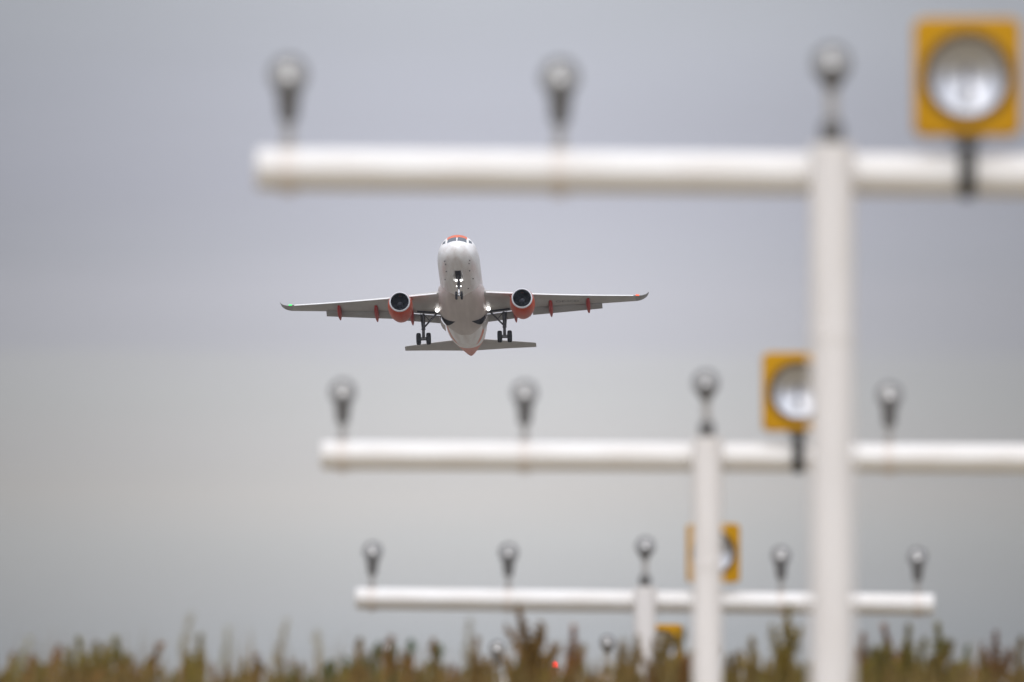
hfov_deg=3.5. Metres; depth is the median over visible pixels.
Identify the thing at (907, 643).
weed
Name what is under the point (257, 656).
weed
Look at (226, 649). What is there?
grass stalk
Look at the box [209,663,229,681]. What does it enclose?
weed
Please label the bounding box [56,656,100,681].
weed
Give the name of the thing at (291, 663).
weed
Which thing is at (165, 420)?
sky
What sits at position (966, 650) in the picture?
weed
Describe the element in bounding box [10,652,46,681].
weed
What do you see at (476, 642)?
weed
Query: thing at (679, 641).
weed
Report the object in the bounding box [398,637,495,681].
weed
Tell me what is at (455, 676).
weed
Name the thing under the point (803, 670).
weed
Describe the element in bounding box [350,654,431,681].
weed
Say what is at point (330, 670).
weed
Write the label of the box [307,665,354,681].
weed
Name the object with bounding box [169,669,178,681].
weed
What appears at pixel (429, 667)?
weed
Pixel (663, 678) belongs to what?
weed
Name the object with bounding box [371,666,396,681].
weed
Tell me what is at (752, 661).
weed
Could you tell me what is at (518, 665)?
weed
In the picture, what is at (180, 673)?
weed
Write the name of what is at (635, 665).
weed
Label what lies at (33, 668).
weed
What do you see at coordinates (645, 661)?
weed
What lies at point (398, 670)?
weed
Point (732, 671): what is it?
weed
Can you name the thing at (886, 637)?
weed
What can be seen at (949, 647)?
weed
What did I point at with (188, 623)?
grass stalk
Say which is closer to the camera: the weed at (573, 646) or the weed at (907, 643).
the weed at (907, 643)
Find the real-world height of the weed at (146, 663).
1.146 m
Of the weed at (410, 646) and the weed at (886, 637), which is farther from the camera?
the weed at (410, 646)
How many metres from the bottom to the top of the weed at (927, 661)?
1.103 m
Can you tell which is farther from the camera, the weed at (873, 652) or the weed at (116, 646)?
the weed at (116, 646)
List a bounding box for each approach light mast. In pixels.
[256,18,1023,681]
[321,352,1023,681]
[356,523,933,680]
[380,624,809,681]
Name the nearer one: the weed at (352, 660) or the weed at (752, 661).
the weed at (752, 661)
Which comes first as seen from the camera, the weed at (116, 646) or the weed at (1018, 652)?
the weed at (1018, 652)
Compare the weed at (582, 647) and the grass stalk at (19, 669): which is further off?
the weed at (582, 647)
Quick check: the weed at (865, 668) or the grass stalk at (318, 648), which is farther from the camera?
the weed at (865, 668)
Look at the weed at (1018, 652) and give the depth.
108.98 m
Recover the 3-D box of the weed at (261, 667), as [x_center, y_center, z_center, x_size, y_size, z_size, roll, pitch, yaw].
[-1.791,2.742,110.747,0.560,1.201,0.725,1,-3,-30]
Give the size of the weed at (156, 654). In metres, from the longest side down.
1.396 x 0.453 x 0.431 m
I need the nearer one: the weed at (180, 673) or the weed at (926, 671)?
the weed at (926, 671)
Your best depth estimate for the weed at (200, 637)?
102.99 m
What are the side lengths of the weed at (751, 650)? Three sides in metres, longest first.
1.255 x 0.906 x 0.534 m
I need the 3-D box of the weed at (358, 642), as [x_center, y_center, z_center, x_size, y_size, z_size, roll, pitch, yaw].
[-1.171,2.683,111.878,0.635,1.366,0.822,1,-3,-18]
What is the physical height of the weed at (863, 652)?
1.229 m
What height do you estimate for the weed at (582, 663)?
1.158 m
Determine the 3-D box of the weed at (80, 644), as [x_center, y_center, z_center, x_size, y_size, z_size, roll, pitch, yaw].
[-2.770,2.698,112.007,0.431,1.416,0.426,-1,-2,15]
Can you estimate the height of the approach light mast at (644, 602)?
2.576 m
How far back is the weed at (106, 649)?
110.73 m
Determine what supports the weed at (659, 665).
on the ground
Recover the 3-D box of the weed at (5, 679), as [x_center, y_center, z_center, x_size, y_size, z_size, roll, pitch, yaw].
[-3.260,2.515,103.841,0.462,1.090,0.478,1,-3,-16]
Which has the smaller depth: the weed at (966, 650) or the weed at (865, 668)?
the weed at (865, 668)
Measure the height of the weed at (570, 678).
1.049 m
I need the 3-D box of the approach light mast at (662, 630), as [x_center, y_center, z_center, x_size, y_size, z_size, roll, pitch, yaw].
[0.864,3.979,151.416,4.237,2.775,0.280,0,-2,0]
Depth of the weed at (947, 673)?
100.11 m
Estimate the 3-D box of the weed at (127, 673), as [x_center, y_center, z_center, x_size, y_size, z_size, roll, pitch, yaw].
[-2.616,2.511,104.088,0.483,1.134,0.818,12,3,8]
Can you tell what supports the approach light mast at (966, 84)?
on the ground
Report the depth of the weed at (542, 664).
109.43 m
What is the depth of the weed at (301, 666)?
108.05 m
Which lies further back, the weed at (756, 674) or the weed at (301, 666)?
the weed at (301, 666)
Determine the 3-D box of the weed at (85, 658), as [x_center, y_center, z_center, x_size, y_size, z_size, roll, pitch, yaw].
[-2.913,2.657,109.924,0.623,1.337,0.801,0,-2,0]
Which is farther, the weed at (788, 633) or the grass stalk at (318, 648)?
the weed at (788, 633)
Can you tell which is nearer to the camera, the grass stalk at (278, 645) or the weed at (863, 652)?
the grass stalk at (278, 645)
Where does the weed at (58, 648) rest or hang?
on the ground
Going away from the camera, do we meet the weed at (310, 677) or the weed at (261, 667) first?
the weed at (310, 677)
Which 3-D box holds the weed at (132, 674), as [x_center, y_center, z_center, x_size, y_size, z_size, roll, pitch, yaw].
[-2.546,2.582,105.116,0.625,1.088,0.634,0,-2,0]
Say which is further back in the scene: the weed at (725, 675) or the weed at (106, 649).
the weed at (106, 649)
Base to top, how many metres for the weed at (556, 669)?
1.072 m
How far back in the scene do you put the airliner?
1548.65 m
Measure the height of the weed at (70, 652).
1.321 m
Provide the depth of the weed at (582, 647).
110.99 m
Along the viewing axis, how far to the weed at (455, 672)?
109.59 m
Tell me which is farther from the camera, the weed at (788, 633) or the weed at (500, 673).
the weed at (500, 673)
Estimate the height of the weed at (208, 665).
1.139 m
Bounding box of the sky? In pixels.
[0,0,1023,681]
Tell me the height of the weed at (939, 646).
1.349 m
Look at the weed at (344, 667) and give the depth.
108.98 m
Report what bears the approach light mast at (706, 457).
on the ground
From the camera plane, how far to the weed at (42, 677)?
101.65 m
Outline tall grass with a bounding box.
[0,614,1023,681]
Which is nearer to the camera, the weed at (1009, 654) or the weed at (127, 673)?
the weed at (127, 673)
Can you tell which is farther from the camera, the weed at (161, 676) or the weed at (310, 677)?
the weed at (161, 676)
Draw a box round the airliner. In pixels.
[280,235,648,355]
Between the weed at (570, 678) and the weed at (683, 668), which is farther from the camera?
the weed at (570, 678)
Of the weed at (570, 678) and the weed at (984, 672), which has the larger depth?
the weed at (570, 678)
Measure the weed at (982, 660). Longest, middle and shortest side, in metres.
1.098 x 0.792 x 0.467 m
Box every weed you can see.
[0,656,21,681]
[5,644,101,681]
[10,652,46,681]
[20,644,104,681]
[20,655,35,677]
[36,662,68,681]
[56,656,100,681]
[63,664,140,681]
[74,635,90,675]
[80,641,113,681]
[96,642,115,676]
[111,634,131,676]
[111,641,165,681]
[114,660,209,681]
[114,666,185,681]
[116,655,146,681]
[134,660,148,681]
[158,658,231,681]
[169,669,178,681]
[185,632,207,681]
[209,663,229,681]
[217,657,248,681]
[232,672,272,681]
[244,658,295,681]
[247,653,261,681]
[257,661,277,681]
[265,658,284,681]
[275,664,326,681]
[283,663,305,681]
[288,637,373,681]
[305,641,380,681]
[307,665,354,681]
[339,642,404,679]
[339,666,348,678]
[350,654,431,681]
[362,634,413,681]
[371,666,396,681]
[393,666,423,681]
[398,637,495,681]
[406,638,468,680]
[423,660,443,681]
[445,674,458,681]
[447,664,489,681]
[457,635,490,681]
[477,667,560,681]
[482,633,550,681]
[496,671,503,681]
[500,604,561,681]
[512,659,520,681]
[515,643,587,681]
[540,624,585,681]
[541,668,563,681]
[568,665,590,681]
[579,659,586,677]
[580,646,649,681]
[589,630,675,681]
[601,652,691,681]
[608,627,691,681]
[639,638,671,681]
[658,670,691,681]
[722,651,776,681]
[722,659,758,681]
[722,670,729,681]
[724,657,807,681]
[733,636,770,681]
[746,652,804,681]
[758,604,809,681]
[854,633,881,679]
[854,658,870,681]
[860,635,929,681]
[875,623,925,677]
[882,640,954,681]
[888,623,924,680]
[912,653,982,681]
[924,657,932,671]
[928,620,972,681]
[942,660,1000,681]
[943,666,988,681]
[952,651,1020,681]
[957,644,972,678]
[959,635,1023,681]
[971,630,1022,681]
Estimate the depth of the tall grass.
97.28 m
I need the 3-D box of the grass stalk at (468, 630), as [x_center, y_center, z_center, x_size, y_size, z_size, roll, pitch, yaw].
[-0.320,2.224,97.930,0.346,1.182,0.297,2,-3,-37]
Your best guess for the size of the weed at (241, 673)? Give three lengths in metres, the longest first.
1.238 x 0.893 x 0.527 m
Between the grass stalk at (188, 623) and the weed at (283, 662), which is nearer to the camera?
the grass stalk at (188, 623)
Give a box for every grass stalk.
[13,636,30,680]
[174,612,193,681]
[218,625,234,680]
[270,618,290,681]
[312,628,330,669]
[450,617,478,681]
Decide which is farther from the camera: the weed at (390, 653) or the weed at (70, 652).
the weed at (70, 652)
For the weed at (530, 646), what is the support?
on the ground
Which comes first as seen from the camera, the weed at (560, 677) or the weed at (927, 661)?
the weed at (560, 677)
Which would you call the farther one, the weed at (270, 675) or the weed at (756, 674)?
the weed at (756, 674)

